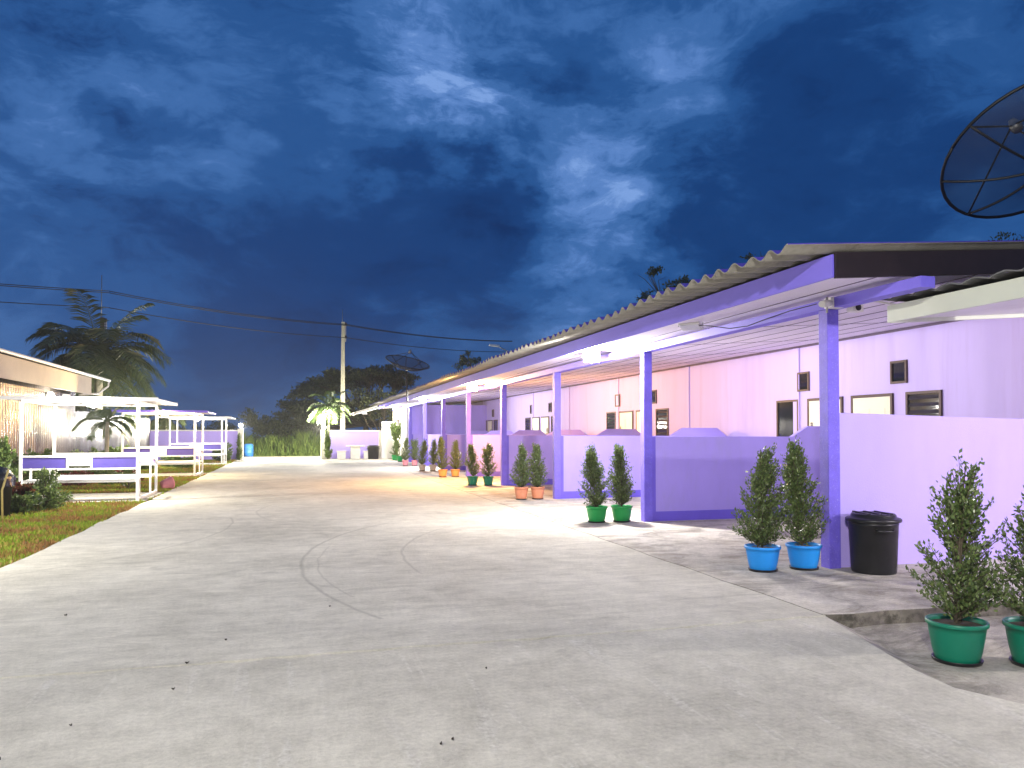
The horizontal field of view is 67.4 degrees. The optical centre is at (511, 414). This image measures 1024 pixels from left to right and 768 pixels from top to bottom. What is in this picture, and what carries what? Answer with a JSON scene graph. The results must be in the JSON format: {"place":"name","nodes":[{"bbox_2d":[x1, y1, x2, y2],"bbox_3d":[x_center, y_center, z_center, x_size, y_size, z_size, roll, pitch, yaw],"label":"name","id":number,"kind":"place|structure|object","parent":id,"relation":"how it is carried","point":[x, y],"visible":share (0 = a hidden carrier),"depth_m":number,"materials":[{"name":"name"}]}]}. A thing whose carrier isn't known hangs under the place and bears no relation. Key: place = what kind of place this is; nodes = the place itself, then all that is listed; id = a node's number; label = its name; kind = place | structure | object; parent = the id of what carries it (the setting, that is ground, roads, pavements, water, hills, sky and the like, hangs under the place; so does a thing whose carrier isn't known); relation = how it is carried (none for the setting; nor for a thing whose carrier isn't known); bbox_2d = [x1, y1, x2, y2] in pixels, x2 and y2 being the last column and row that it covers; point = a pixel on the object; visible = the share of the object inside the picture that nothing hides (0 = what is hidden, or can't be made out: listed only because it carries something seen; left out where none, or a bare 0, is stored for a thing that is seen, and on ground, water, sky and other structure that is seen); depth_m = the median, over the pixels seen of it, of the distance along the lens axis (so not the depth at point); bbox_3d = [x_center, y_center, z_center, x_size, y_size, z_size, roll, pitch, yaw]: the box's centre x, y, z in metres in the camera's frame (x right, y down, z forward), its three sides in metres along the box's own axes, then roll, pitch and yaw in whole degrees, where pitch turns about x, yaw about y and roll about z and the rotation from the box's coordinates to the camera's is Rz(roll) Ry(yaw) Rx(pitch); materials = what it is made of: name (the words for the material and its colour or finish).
{"place":"outdoors","nodes":[
{"label":"outdoors","id":0,"kind":"place"},
{"bbox_2d":[0,348,110,478],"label":"shed building","id":1,"kind":"structure","parent":0,"point":[22,375],"depth_m":23.18,"materials":[{"name":"paint"}]},
{"bbox_2d":[0,459,236,567],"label":"lawn ground","id":2,"kind":"structure","parent":0,"point":[48,531],"depth_m":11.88,"materials":[{"name":"green plant"}]},
{"bbox_2d":[1,469,8,519],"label":"bamboo stake","id":3,"kind":"object","parent":2,"relation":"on","point":[5,479],"visible":0.78,"depth_m":13.48,"materials":[{"name":"beige wood"}]},
{"bbox_2d":[0,466,15,516],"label":"bagged bin","id":4,"kind":"object","parent":2,"relation":"on","point":[8,486],"visible":0.8,"depth_m":13.90,"materials":[{"name":"black plastic"}]},
{"bbox_2d":[0,435,26,486],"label":"garden shrub","id":5,"kind":"object","parent":2,"relation":"on","point":[6,459],"visible":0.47,"depth_m":17.11,"materials":[{"name":"green plant"}]},
{"bbox_2d":[12,481,35,495],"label":"garden shrub","id":6,"kind":"object","parent":2,"relation":"on","point":[19,488],"visible":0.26,"depth_m":15.26,"materials":[{"name":"red plant"}]},
{"bbox_2d":[10,452,39,483],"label":"garden shrub","id":7,"kind":"object","parent":2,"relation":"on","point":[13,465],"visible":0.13,"depth_m":19.87,"materials":[{"name":"green plant"}]},
{"bbox_2d":[10,492,46,513],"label":"garden shrub","id":8,"kind":"object","parent":2,"relation":"on","point":[24,503],"visible":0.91,"depth_m":14.61,"materials":[{"name":"green plant"}]},
{"bbox_2d":[24,448,56,475],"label":"garden shrub","id":9,"kind":"object","parent":2,"relation":"on","point":[47,451],"visible":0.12,"depth_m":21.37,"materials":[{"name":"green plant"}]},
{"bbox_2d":[25,467,74,509],"bbox_3d":[-9.234,1.481,15.303,0.858,0.888,0.974,0,-1,-16],"label":"garden shrub","id":10,"kind":"object","parent":2,"relation":"on","point":[49,490],"visible":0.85,"depth_m":15.20,"materials":[{"name":"green plant"}]},
{"bbox_2d":[56,452,81,474],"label":"garden shrub","id":11,"kind":"object","parent":2,"relation":"on","point":[64,471],"visible":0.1,"depth_m":23.58,"materials":[{"name":"green plant"}]},
{"bbox_2d":[61,470,93,485],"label":"garden shrub","id":12,"kind":"object","parent":2,"relation":"on","point":[82,472],"visible":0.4,"depth_m":21.66,"materials":[{"name":"green plant"}]},
{"bbox_2d":[71,449,94,472],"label":"garden shrub","id":13,"kind":"object","parent":2,"relation":"on","point":[77,451],"visible":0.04,"depth_m":25.48,"materials":[{"name":"green plant"}]},
{"bbox_2d":[24,288,174,422],"bbox_3d":[-17.204,-1.259,32.226,5.927,7.229,5.616,0,-1,-16],"label":"palm tree","id":14,"kind":"object","parent":2,"relation":"on","point":[99,357],"visible":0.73,"depth_m":31.34,"materials":[{"name":"green plant"}]},
{"bbox_2d":[84,447,116,472],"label":"garden shrub","id":15,"kind":"object","parent":2,"relation":"on","point":[95,450],"visible":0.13,"depth_m":27.97,"materials":[{"name":"green plant"}]},
{"bbox_2d":[100,275,106,406],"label":"utility pole","id":16,"kind":"object","parent":2,"relation":"on","point":[101,312],"visible":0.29,"depth_m":40.07,"materials":[{"name":"grey concrete"}]},
{"bbox_2d":[0,283,106,290],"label":"power line","id":17,"kind":"object","parent":16,"relation":"attached to","point":[52,287],"visible":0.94,"depth_m":38.18,"materials":[{"name":"metal"}]},
{"bbox_2d":[0,285,108,292],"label":"power line","id":18,"kind":"object","parent":16,"relation":"attached to","point":[50,289],"visible":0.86,"depth_m":37.97,"materials":[{"name":"metal"}]},
{"bbox_2d":[1,302,108,307],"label":"power line","id":19,"kind":"object","parent":16,"relation":"attached to","point":[45,304],"visible":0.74,"depth_m":37.93,"materials":[{"name":"metal"}]},
{"bbox_2d":[71,406,136,471],"bbox_3d":[-12.553,0.872,23.567,1.859,2.515,1.834,0,-1,-16],"label":"palm tree","id":20,"kind":"object","parent":2,"relation":"on","point":[107,415],"visible":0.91,"depth_m":23.64,"materials":[{"name":"green plant"}]},
{"bbox_2d":[44,492,164,502],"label":"gazebo slab","id":21,"kind":"structure","parent":2,"relation":"on","point":[92,497],"depth_m":18.11,"materials":[{"name":"concrete"}]},
{"bbox_2d":[0,396,177,500],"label":"gazebo","id":22,"kind":"object","parent":21,"relation":"on","point":[104,461],"visible":0.86,"depth_m":16.97,"materials":[{"name":"white wood"}]},
{"bbox_2d":[86,400,100,407],"bbox_3d":[-9.138,-0.246,16.779,0.328,0.218,0.237,1,-2,-23],"label":"gazebo lamp","id":23,"kind":"object","parent":22,"relation":"attached to","point":[93,404],"visible":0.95,"depth_m":16.74,"materials":[{"name":"white paint"}]},
{"bbox_2d":[91,470,120,484],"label":"garden shrub","id":24,"kind":"object","parent":2,"relation":"on","point":[97,472],"visible":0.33,"depth_m":22.37,"materials":[{"name":"green plant"}]},
{"bbox_2d":[75,410,149,471],"bbox_3d":[-17.905,1.248,34.908,0.190,2.450,14.850,0,-1,-16],"label":"zinc fence","id":25,"kind":"object","parent":2,"relation":"on","point":[85,446],"visible":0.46,"depth_m":31.66,"materials":[{"name":"white metal"}]},
{"bbox_2d":[109,444,128,467],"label":"garden shrub","id":26,"kind":"object","parent":2,"relation":"on","point":[117,449],"visible":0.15,"depth_m":30.52,"materials":[{"name":"green plant"}]},
{"bbox_2d":[120,467,141,488],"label":"garden shrub","id":27,"kind":"object","parent":2,"relation":"on","point":[128,471],"visible":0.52,"depth_m":20.78,"materials":[{"name":"green plant"}]},
{"bbox_2d":[140,473,206,476],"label":"gazebo slab","id":28,"kind":"structure","parent":2,"relation":"on","point":[174,474],"depth_m":27.77,"materials":[{"name":"concrete"}]},
{"bbox_2d":[112,410,215,475],"bbox_3d":[-12.471,1.044,27.549,3.200,2.290,2.900,0,-1,-16],"label":"gazebo","id":29,"kind":"object","parent":28,"relation":"on","point":[171,451],"visible":0.64,"depth_m":26.61,"materials":[{"name":"white wood"}]},
{"bbox_2d":[171,456,193,468],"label":"garden shrub","id":30,"kind":"object","parent":2,"relation":"on","point":[184,458],"visible":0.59,"depth_m":32.66,"materials":[{"name":"green plant"}]},
{"bbox_2d":[196,463,227,464],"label":"gazebo slab","id":31,"kind":"structure","parent":2,"relation":"on","point":[211,463],"depth_m":37.88,"materials":[{"name":"concrete"}]},
{"bbox_2d":[158,416,235,463],"bbox_3d":[-15.236,1.289,37.364,3.200,2.290,2.900,0,-1,-16],"label":"gazebo","id":32,"kind":"object","parent":31,"relation":"on","point":[221,446],"visible":0.61,"depth_m":36.43,"materials":[{"name":"white wood"}]},
{"bbox_2d":[211,442,232,460],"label":"garden shrub","id":33,"kind":"object","parent":2,"relation":"on","point":[229,454],"visible":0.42,"depth_m":40.83,"materials":[{"name":"green plant"}]},
{"bbox_2d":[243,456,319,458],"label":"lane","id":34,"kind":"structure","parent":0,"point":[285,457],"depth_m":46.95,"materials":[{"name":"concrete"}]},
{"bbox_2d":[340,310,346,429],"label":"utility pole","id":35,"kind":"object","parent":34,"relation":"on","point":[342,396],"visible":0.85,"depth_m":50.17,"materials":[{"name":"concrete"}]},
{"bbox_2d":[109,291,345,324],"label":"power line","id":36,"kind":"object","parent":35,"relation":"attached to","point":[222,311],"visible":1,"depth_m":44.28,"materials":[{"name":"metal"}]},
{"bbox_2d":[109,292,345,325],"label":"power line","id":37,"kind":"object","parent":35,"relation":"attached to","point":[221,312],"visible":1,"depth_m":44.19,"materials":[{"name":"metal"}]},
{"bbox_2d":[109,307,345,337],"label":"power line","id":38,"kind":"object","parent":35,"relation":"attached to","point":[224,326],"visible":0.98,"depth_m":44.26,"materials":[{"name":"metal"}]},
{"bbox_2d":[346,337,491,351],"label":"power line","id":39,"kind":"object","parent":35,"relation":"attached to","point":[421,347],"visible":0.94,"depth_m":54.52,"materials":[{"name":"metal"}]},
{"bbox_2d":[346,324,498,340],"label":"power line","id":40,"kind":"object","parent":35,"relation":"attached to","point":[422,335],"visible":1,"depth_m":54.58,"materials":[{"name":"metal"}]},
{"bbox_2d":[346,325,511,341],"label":"power line","id":41,"kind":"object","parent":35,"relation":"attached to","point":[427,336],"visible":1,"depth_m":54.79,"materials":[{"name":"metal"}]},
{"bbox_2d":[0,458,1023,767],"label":"road","id":42,"kind":"structure","parent":0,"point":[360,612],"depth_m":5.25,"materials":[{"name":"concrete"}]},
{"bbox_2d":[160,476,174,487],"bbox_3d":[-9.232,1.829,20.560,0.330,0.329,0.329,-1,-2,40],"label":"fallen pot","id":43,"kind":"object","parent":42,"relation":"on","point":[169,482],"visible":1,"depth_m":20.49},
{"bbox_2d":[236,433,242,459],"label":"garden shrub","id":44,"kind":"object","parent":42,"relation":"on","point":[238,451],"visible":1,"depth_m":43.08,"materials":[{"name":"green plant"}]},
{"bbox_2d":[312,410,330,458],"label":"twin lamp post","id":45,"kind":"object","parent":42,"relation":"on","point":[313,411],"visible":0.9,"depth_m":44.79,"materials":[{"name":"white metal"}]},
{"bbox_2d":[323,430,332,458],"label":"garden shrub","id":46,"kind":"object","parent":42,"relation":"on","point":[327,439],"visible":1,"depth_m":44.52,"materials":[{"name":"green plant"}]},
{"bbox_2d":[306,390,351,458],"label":"palm tree","id":47,"kind":"object","parent":42,"relation":"on","point":[332,407],"visible":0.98,"depth_m":44.77,"materials":[{"name":"green plant"}]},
{"bbox_2d":[336,451,345,458],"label":"stone stool","id":48,"kind":"object","parent":42,"relation":"on","point":[341,454],"visible":0.98,"depth_m":44.08,"materials":[{"name":"white stone"}]},
{"bbox_2d":[320,430,381,458],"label":"boundary wall","id":49,"kind":"structure","parent":42,"relation":"on","point":[341,440],"depth_m":45.59,"materials":[{"name":"white paint"}]},
{"bbox_2d":[346,445,364,458],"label":"stone table","id":50,"kind":"object","parent":42,"relation":"on","point":[354,451],"visible":0.97,"depth_m":44.47,"materials":[{"name":"white stone"}]},
{"bbox_2d":[0,0,1023,436],"label":"sky","id":51,"kind":"structure","parent":0,"point":[501,170],"materials":[{"name":"blue"}]},
{"bbox_2d":[372,458,1023,627],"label":"pavement","id":52,"kind":"structure","parent":0,"point":[844,596],"depth_m":8.88,"materials":[{"name":"concrete"}]},
{"bbox_2d":[367,445,379,458],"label":"trash bin","id":53,"kind":"object","parent":52,"relation":"on","point":[373,451],"visible":0.98,"depth_m":44.37,"materials":[{"name":"black plastic"}]},
{"bbox_2d":[389,420,401,454],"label":"climbing plant","id":54,"kind":"object","parent":52,"relation":"on","point":[395,430],"visible":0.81,"depth_m":43.13,"materials":[{"name":"green plant"}]},
{"bbox_2d":[402,438,410,465],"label":"potted shrub","id":55,"kind":"object","parent":52,"relation":"on","point":[406,456],"visible":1,"depth_m":35.20,"materials":[{"name":"green plant"}]},
{"bbox_2d":[408,438,419,465],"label":"potted shrub","id":56,"kind":"object","parent":52,"relation":"on","point":[414,450],"visible":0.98,"depth_m":35.24,"materials":[{"name":"green plant"}]},
{"bbox_2d":[416,439,428,470],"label":"potted shrub","id":57,"kind":"object","parent":52,"relation":"on","point":[423,454],"visible":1,"depth_m":30.38,"materials":[{"name":"green plant"}]},
{"bbox_2d":[427,439,438,470],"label":"potted shrub","id":58,"kind":"object","parent":52,"relation":"on","point":[432,457],"visible":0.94,"depth_m":30.39,"materials":[{"name":"green plant"}]},
{"bbox_2d":[435,436,449,476],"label":"potted shrub","id":59,"kind":"object","parent":52,"relation":"on","point":[442,471],"visible":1,"depth_m":26.15,"materials":[{"name":"green plant"}]},
{"bbox_2d":[448,439,462,476],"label":"potted shrub","id":60,"kind":"object","parent":52,"relation":"on","point":[455,470],"visible":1,"depth_m":26.39,"materials":[{"name":"green plant"}]},
{"bbox_2d":[464,444,481,485],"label":"potted shrub","id":61,"kind":"object","parent":52,"relation":"on","point":[471,464],"visible":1,"depth_m":21.98,"materials":[{"name":"green plant"}]},
{"bbox_2d":[480,443,497,485],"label":"potted shrub","id":62,"kind":"object","parent":52,"relation":"on","point":[488,452],"visible":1,"depth_m":21.96,"materials":[{"name":"green plant"}]},
{"bbox_2d":[508,442,533,499],"bbox_3d":[0.222,1.272,17.391,0.583,1.314,0.629,0,-1,-16],"label":"potted shrub","id":63,"kind":"object","parent":52,"relation":"on","point":[520,469],"visible":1,"depth_m":17.27,"materials":[{"name":"green plant"}]},
{"bbox_2d":[527,442,549,499],"bbox_3d":[0.560,1.283,17.450,0.554,1.295,0.635,0,-1,-16],"label":"potted shrub","id":64,"kind":"object","parent":52,"relation":"on","point":[537,490],"visible":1,"depth_m":17.37,"materials":[{"name":"green plant"}]},
{"bbox_2d":[576,442,611,522],"bbox_3d":[1.369,1.137,12.940,0.602,1.361,0.643,0,-1,-16],"label":"potted shrub","id":65,"kind":"object","parent":52,"relation":"on","point":[596,497],"visible":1,"depth_m":12.86,"materials":[{"name":"green plant"}]},
{"bbox_2d":[606,443,635,522],"bbox_3d":[1.844,1.152,12.994,0.535,1.334,0.534,0,-1,-16],"label":"potted shrub","id":66,"kind":"object","parent":52,"relation":"on","point":[618,477],"visible":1,"depth_m":12.93,"materials":[{"name":"green plant"}]},
{"bbox_2d":[729,442,794,572],"bbox_3d":[2.735,1.004,8.353,0.659,1.398,0.642,0,-1,-16],"label":"potted shrub","id":67,"kind":"object","parent":52,"relation":"on","point":[762,552],"visible":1,"depth_m":8.27,"materials":[{"name":"leaf"},{"name":"bark"},{"name":"blue plastic"}]},
{"bbox_2d":[776,435,830,570],"bbox_3d":[3.229,0.968,8.509,0.549,1.479,0.528,-1,-2,33],"label":"potted shrub","id":68,"kind":"object","parent":52,"relation":"on","point":[804,553],"visible":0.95,"depth_m":8.46,"materials":[{"name":"green plant"}]},
{"bbox_2d":[845,510,901,574],"bbox_3d":[3.908,1.381,8.300,0.561,0.643,0.561,-1,-2,42],"label":"trash bin","id":69,"kind":"object","parent":52,"relation":"on","point":[873,537],"visible":1,"depth_m":8.10,"materials":[{"name":"black plastic"}]},
{"bbox_2d":[851,614,1023,703],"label":"pavement","id":70,"kind":"structure","parent":0,"point":[998,674],"depth_m":5.47,"materials":[{"name":"concrete"}]},
{"bbox_2d":[883,268,1023,322],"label":"annex building","id":71,"kind":"structure","parent":70,"relation":"on","point":[998,295],"depth_m":7.43,"materials":[{"name":"white paint"}]},
{"bbox_2d":[905,448,1021,667],"bbox_3d":[3.169,0.995,5.458,0.711,1.508,0.722,0,-1,-16],"label":"potted shrub","id":72,"kind":"object","parent":70,"relation":"on","point":[957,637],"visible":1,"depth_m":5.39,"materials":[{"name":"green plant"}]},
{"bbox_2d":[985,485,1023,667],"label":"potted shrub","id":73,"kind":"object","parent":70,"relation":"on","point":[1014,627],"visible":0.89,"depth_m":5.37,"materials":[{"name":"green plant"}]},
{"label":"ground","id":74,"kind":"structure","parent":0,"visible":0},
{"bbox_2d":[145,407,190,429],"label":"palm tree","id":75,"kind":"object","parent":74,"relation":"on","point":[165,424],"visible":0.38,"depth_m":43.87,"materials":[{"name":"green plant"}]},
{"bbox_2d":[150,429,243,459],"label":"boundary wall","id":76,"kind":"structure","parent":74,"relation":"on","point":[210,436],"depth_m":42.87,"materials":[{"name":"white paint"}]},
{"bbox_2d":[160,420,239,429],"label":"leafy tree","id":77,"kind":"object","parent":74,"relation":"on","point":[218,425],"visible":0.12,"depth_m":64.86,"materials":[{"name":"green plant"}]},
{"bbox_2d":[244,443,253,456],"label":"plastic barrel","id":78,"kind":"object","parent":74,"relation":"on","point":[248,450],"visible":0.98,"depth_m":49.13,"materials":[{"name":"blue plastic"}]},
{"bbox_2d":[243,430,320,456],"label":"tall grass","id":79,"kind":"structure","parent":74,"relation":"on","point":[305,444],"depth_m":51.43,"materials":[{"name":"green plant"}]},
{"bbox_2d":[236,396,330,440],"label":"leafy tree","id":80,"kind":"object","parent":74,"relation":"on","point":[267,425],"visible":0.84,"depth_m":61.61,"materials":[{"name":"green plant"}]},
{"bbox_2d":[271,364,421,435],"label":"rain tree","id":81,"kind":"object","parent":74,"relation":"on","point":[361,378],"visible":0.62,"depth_m":66.69,"materials":[{"name":"green plant"}]},
{"bbox_2d":[345,387,397,429],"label":"leafy tree","id":82,"kind":"object","parent":74,"relation":"on","point":[380,414],"visible":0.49,"depth_m":54.43,"materials":[{"name":"green plant"}]},
{"bbox_2d":[451,349,481,369],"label":"leafy tree","id":83,"kind":"object","parent":74,"relation":"on","point":[463,360],"visible":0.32,"depth_m":54.95,"materials":[{"name":"green plant"}]},
{"bbox_2d":[351,240,1023,568],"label":"motel building","id":84,"kind":"structure","parent":74,"relation":"on","point":[871,407],"depth_m":13.02,"materials":[{"name":"purple paint"}]},
{"bbox_2d":[382,421,395,458],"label":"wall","id":85,"kind":"structure","parent":84,"relation":"in","point":[387,441],"depth_m":45.03,"materials":[{"name":"white paint"}]},
{"bbox_2d":[385,349,429,401],"bbox_3d":[-4.117,-1.519,30.288,1.758,2.054,1.677,0,-1,-16],"label":"satellite dish","id":86,"kind":"object","parent":84,"relation":"on","point":[405,362],"visible":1,"depth_m":30.65,"materials":[{"name":"black metal"}]},
{"bbox_2d":[525,417,530,429],"bbox_3d":[0.719,0.755,34.811,0.034,1.190,0.760,0,-1,-16],"label":"window","id":87,"kind":"structure","parent":84,"relation":"in","point":[527,420],"depth_m":34.75,"materials":[{"name":"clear glass"}]},
{"bbox_2d":[582,351,600,362],"bbox_3d":[1.453,-1.046,14.043,0.350,0.226,0.257,0,-1,7],"label":"flood light","id":88,"kind":"object","parent":84,"relation":"attached to","point":[591,356],"visible":0.98,"depth_m":14.03,"materials":[{"name":"white paint"}]},
{"bbox_2d":[606,412,615,428],"bbox_3d":[3.308,0.526,25.622,0.034,1.190,0.760,0,-1,-16],"label":"window","id":89,"kind":"structure","parent":84,"relation":"in","point":[610,416],"depth_m":25.64,"materials":[{"name":"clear glass"}]},
{"bbox_2d":[652,390,656,403],"bbox_3d":[4.165,-0.505,22.605,0.034,0.400,0.380,0,-1,-16],"label":"window","id":90,"kind":"structure","parent":84,"relation":"in","point":[654,392],"depth_m":22.56,"materials":[{"name":"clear glass"}]},
{"bbox_2d":[656,408,668,435],"bbox_3d":[4.311,0.436,22.061,0.034,1.190,0.760,0,-1,-16],"label":"window","id":91,"kind":"structure","parent":84,"relation":"in","point":[662,415],"depth_m":22.04,"materials":[{"name":"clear glass"}]},
{"bbox_2d":[678,321,702,330],"bbox_3d":[2.451,-1.237,10.539,0.350,0.155,0.217,-1,-2,29],"label":"flood light","id":92,"kind":"object","parent":84,"relation":"attached to","point":[689,326],"visible":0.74,"depth_m":10.49,"materials":[{"name":"white paint"}]},
{"bbox_2d":[699,303,816,328],"bbox_3d":[3.048,-1.181,9.657,0.203,0.135,2.085,1,-2,-28],"label":"cable","id":93,"kind":"object","parent":84,"relation":"attached to","point":[758,321],"visible":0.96,"depth_m":9.67,"materials":[{"name":"metal"}]},
{"bbox_2d":[776,399,797,436],"bbox_3d":[5.897,0.296,16.432,0.034,1.190,0.760,0,-1,-16],"label":"window","id":94,"kind":"structure","parent":84,"relation":"in","point":[784,408],"depth_m":16.52,"materials":[{"name":"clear glass"}]},
{"bbox_2d":[797,371,809,391],"bbox_3d":[6.044,-0.672,15.936,0.034,0.400,0.380,0,-1,-16],"label":"window","id":95,"kind":"structure","parent":84,"relation":"in","point":[804,376],"depth_m":15.91,"materials":[{"name":"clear glass"}]},
{"bbox_2d":[818,297,841,312],"bbox_3d":[3.467,-1.190,8.419,0.417,0.180,0.166,1,-2,-36],"label":"security lamp","id":96,"kind":"object","parent":84,"relation":"attached to","point":[827,303],"visible":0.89,"depth_m":8.36,"materials":[{"name":"white paint"}]},
{"bbox_2d":[847,304,863,312],"bbox_3d":[4.053,-1.254,9.066,0.160,0.100,0.110,0,-1,-16],"label":"speaker box","id":97,"kind":"object","parent":84,"relation":"attached to","point":[857,309],"visible":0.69,"depth_m":9.02,"materials":[{"name":"white paint"}]},
{"bbox_2d":[890,360,907,383],"bbox_3d":[6.754,-0.735,13.415,0.034,0.400,0.380,0,-1,-16],"label":"window","id":98,"kind":"structure","parent":84,"relation":"in","point":[898,370],"depth_m":13.41,"materials":[{"name":"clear glass"}]},
{"bbox_2d":[905,390,942,415],"bbox_3d":[6.900,0.207,12.872,0.034,1.190,0.760,0,-1,-16],"label":"window","id":99,"kind":"structure","parent":84,"relation":"in","point":[919,402],"depth_m":12.86,"materials":[{"name":"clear glass"}]},
{"bbox_2d":[940,84,1023,218],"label":"satellite dish","id":100,"kind":"object","parent":84,"relation":"on","point":[982,174],"visible":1,"depth_m":8.20,"materials":[{"name":"black metal"}]},
{"bbox_2d":[635,252,764,300],"bbox_3d":[7.931,-1.868,30.111,5.329,8.577,4.277,0,-1,-16],"label":"leafy tree","id":101,"kind":"object","parent":74,"relation":"on","point":[654,271],"visible":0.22,"depth_m":30.70,"materials":[{"name":"green plant"}]},
{"bbox_2d":[987,231,1023,240],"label":"leafy tree","id":102,"kind":"object","parent":74,"relation":"on","point":[1005,235],"visible":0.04,"depth_m":23.82,"materials":[{"name":"green plant"}]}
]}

